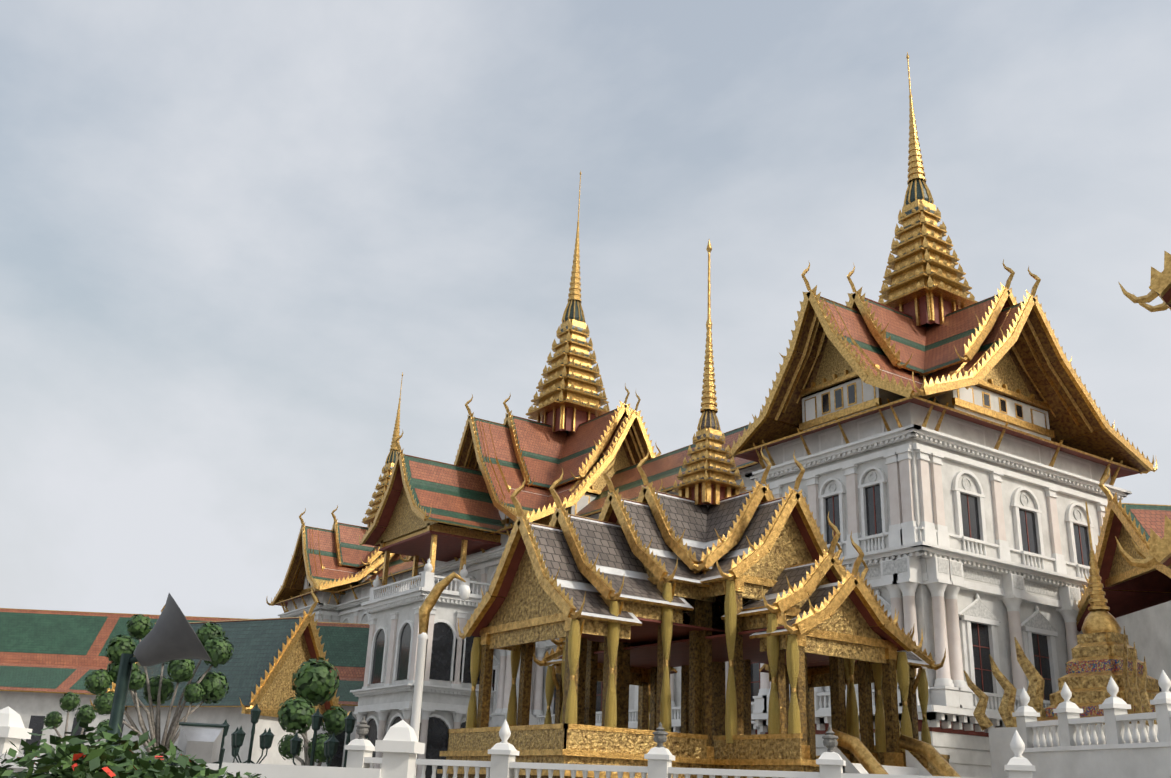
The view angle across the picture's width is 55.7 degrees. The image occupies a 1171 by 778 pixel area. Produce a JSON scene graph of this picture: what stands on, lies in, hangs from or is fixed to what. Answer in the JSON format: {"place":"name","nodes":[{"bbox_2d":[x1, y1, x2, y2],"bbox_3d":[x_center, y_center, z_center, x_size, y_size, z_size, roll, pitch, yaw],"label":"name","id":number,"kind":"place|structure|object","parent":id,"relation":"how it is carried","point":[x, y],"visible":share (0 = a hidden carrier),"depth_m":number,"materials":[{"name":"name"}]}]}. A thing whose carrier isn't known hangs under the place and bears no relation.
{"place":"outdoors","nodes":[
{"label":"outdoors","id":0,"kind":"place"},
{"bbox_2d":[90,586,349,777],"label":"white chapel","id":1,"kind":"structure","parent":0,"point":[270,656],"depth_m":54.78,"materials":[{"name":"paint"}]},
{"bbox_2d":[266,373,402,622],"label":"palace building","id":2,"kind":"structure","parent":0,"point":[325,563],"depth_m":103.20,"materials":[{"name":"tile"}]},
{"bbox_2d":[0,0,1170,618],"label":"sky","id":3,"kind":"structure","parent":0,"point":[231,231],"materials":[{"name":"grey"}]},
{"bbox_2d":[531,423,765,734],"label":"palace building","id":4,"kind":"structure","parent":0,"point":[628,481],"depth_m":67.01,"materials":[{"name":"red tile"}]},
{"bbox_2d":[437,239,960,777],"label":"pavilion","id":5,"kind":"structure","parent":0,"point":[705,573],"depth_m":26.63,"materials":[{"name":"gold metal"}]},
{"bbox_2d":[723,52,1156,777],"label":"palace building","id":6,"kind":"structure","parent":0,"point":[943,438],"depth_m":49.45,"materials":[{"name":"white paint"}]},
{"bbox_2d":[988,724,1158,777],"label":"busabok plinth wall","id":7,"kind":"structure","parent":0,"point":[1002,754],"depth_m":23.67,"materials":[{"name":"white paint"}]},
{"bbox_2d":[964,502,1159,730],"bbox_3d":[11.364,4.967,24.498,4.199,5.133,4.199,15,-24,-31],"label":"golden stupa","id":8,"kind":"object","parent":7,"relation":"on","point":[1103,651],"visible":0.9,"depth_m":23.91,"materials":[{"name":"gold metal"}]},
{"bbox_2d":[1076,467,1170,691],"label":"white hall","id":9,"kind":"structure","parent":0,"point":[1139,601],"depth_m":45.93,"materials":[{"name":"paint"}]},
{"bbox_2d":[1115,515,1170,568],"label":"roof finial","id":10,"kind":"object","parent":9,"relation":"attached to","point":[1159,551],"depth_m":24.37,"materials":[{"name":"gold metal"}]},
{"bbox_2d":[1118,251,1170,311],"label":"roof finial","id":11,"kind":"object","parent":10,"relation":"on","point":[1160,285],"depth_m":27.19,"materials":[{"name":"gold metal"}]},
{"label":"ground","id":12,"kind":"structure","parent":0,"visible":0},
{"bbox_2d":[44,691,108,742],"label":"topiary tree","id":13,"kind":"object","parent":12,"relation":"on","point":[70,700],"visible":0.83,"depth_m":43.66,"materials":[{"name":"green plant"}]},
{"bbox_2d":[0,720,177,777],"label":"flowering shrub","id":14,"kind":"object","parent":12,"relation":"on","point":[27,761],"visible":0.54,"depth_m":3.71,"materials":[{"name":"green plant"}]},
{"bbox_2d":[12,593,225,777],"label":"floodlight pole","id":15,"kind":"object","parent":12,"relation":"on","point":[171,635],"visible":0.79,"depth_m":5.35,"materials":[{"name":"metal"}]},
{"bbox_2d":[25,731,214,777],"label":"flowering shrub","id":16,"kind":"object","parent":12,"relation":"on","point":[93,753],"visible":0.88,"depth_m":3.63,"materials":[{"name":"green plant"}]},
{"bbox_2d":[84,614,233,755],"bbox_3d":[-15.369,11.697,39.405,4.919,7.328,2.390,9,-21,-18],"label":"topiary tree","id":17,"kind":"object","parent":12,"relation":"on","point":[206,687],"visible":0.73,"depth_m":39.47,"materials":[{"name":"green plant"}]},
{"bbox_2d":[122,750,227,777],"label":"flowering shrub","id":18,"kind":"object","parent":12,"relation":"on","point":[220,772],"visible":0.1,"depth_m":4.12,"materials":[{"name":"green plant"}]},
{"bbox_2d":[0,608,369,773],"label":"building","id":19,"kind":"structure","parent":12,"relation":"on","point":[49,659],"depth_m":82.31,"materials":[{"name":"white paint"}]},
{"bbox_2d":[0,706,424,777],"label":"balustrade","id":20,"kind":"object","parent":12,"relation":"on","point":[399,746],"visible":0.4,"depth_m":8.28,"materials":[{"name":"white paint"}]},
{"bbox_2d":[219,720,239,762],"bbox_3d":[-11.912,12.539,35.883,1.388,3.580,0.319,-6,-22,21],"label":"lamp post","id":21,"kind":"object","parent":12,"relation":"on","point":[225,731],"visible":0.21,"depth_m":36.23,"materials":[{"name":"metal"}]},
{"bbox_2d":[221,771,265,777],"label":"flowering shrub","id":22,"kind":"object","parent":12,"relation":"on","point":[230,775],"visible":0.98,"depth_m":7.44,"materials":[{"name":"green plant"}]},
{"bbox_2d":[231,704,274,763],"bbox_3d":[-9.377,10.655,30.723,1.080,3.760,1.092,11,-22,-21],"label":"lamp post","id":23,"kind":"object","parent":12,"relation":"on","point":[238,736],"visible":0.98,"depth_m":30.91,"materials":[{"name":"metal"}]},
{"bbox_2d":[277,657,347,765],"bbox_3d":[-8.280,10.834,33.435,2.109,5.433,2.224,5,-20,-6],"label":"topiary tree","id":24,"kind":"object","parent":12,"relation":"on","point":[314,681],"visible":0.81,"depth_m":33.73,"materials":[{"name":"green plant"}]},
{"bbox_2d":[290,708,338,766],"bbox_3d":[-6.824,9.690,27.409,1.388,3.490,0.319,-6,-22,21],"label":"lamp post","id":25,"kind":"object","parent":12,"relation":"on","point":[332,741],"visible":0.9,"depth_m":27.75,"materials":[{"name":"metal"}]},
{"bbox_2d":[324,711,367,766],"bbox_3d":[-6.124,9.950,28.036,1.388,3.490,0.319,-6,-22,21],"label":"lamp post","id":26,"kind":"object","parent":12,"relation":"on","point":[350,719],"visible":0.44,"depth_m":28.41,"materials":[{"name":"metal"}]},
{"bbox_2d":[332,554,426,623],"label":"palace building","id":27,"kind":"structure","parent":12,"relation":"on","point":[351,608],"depth_m":95.47,"materials":[{"name":"white paint"}]},
{"bbox_2d":[410,572,470,777],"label":"street lamp","id":28,"kind":"object","parent":12,"relation":"on","point":[429,603],"visible":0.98,"depth_m":23.21,"materials":[{"name":"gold metal"}]},
{"bbox_2d":[350,171,660,777],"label":"palace building","id":29,"kind":"structure","parent":12,"relation":"on","point":[442,520],"depth_m":74.74,"materials":[{"name":"white paint"}]},
{"bbox_2d":[344,716,1035,777],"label":"balustrade","id":30,"kind":"object","parent":12,"relation":"on","point":[660,757],"visible":0.94,"depth_m":19.17,"materials":[{"name":"white paint"}]},
{"bbox_2d":[1012,670,1170,777],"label":"balustrade","id":31,"kind":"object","parent":12,"relation":"on","point":[1119,754],"depth_m":20.27,"materials":[{"name":"white paint"}]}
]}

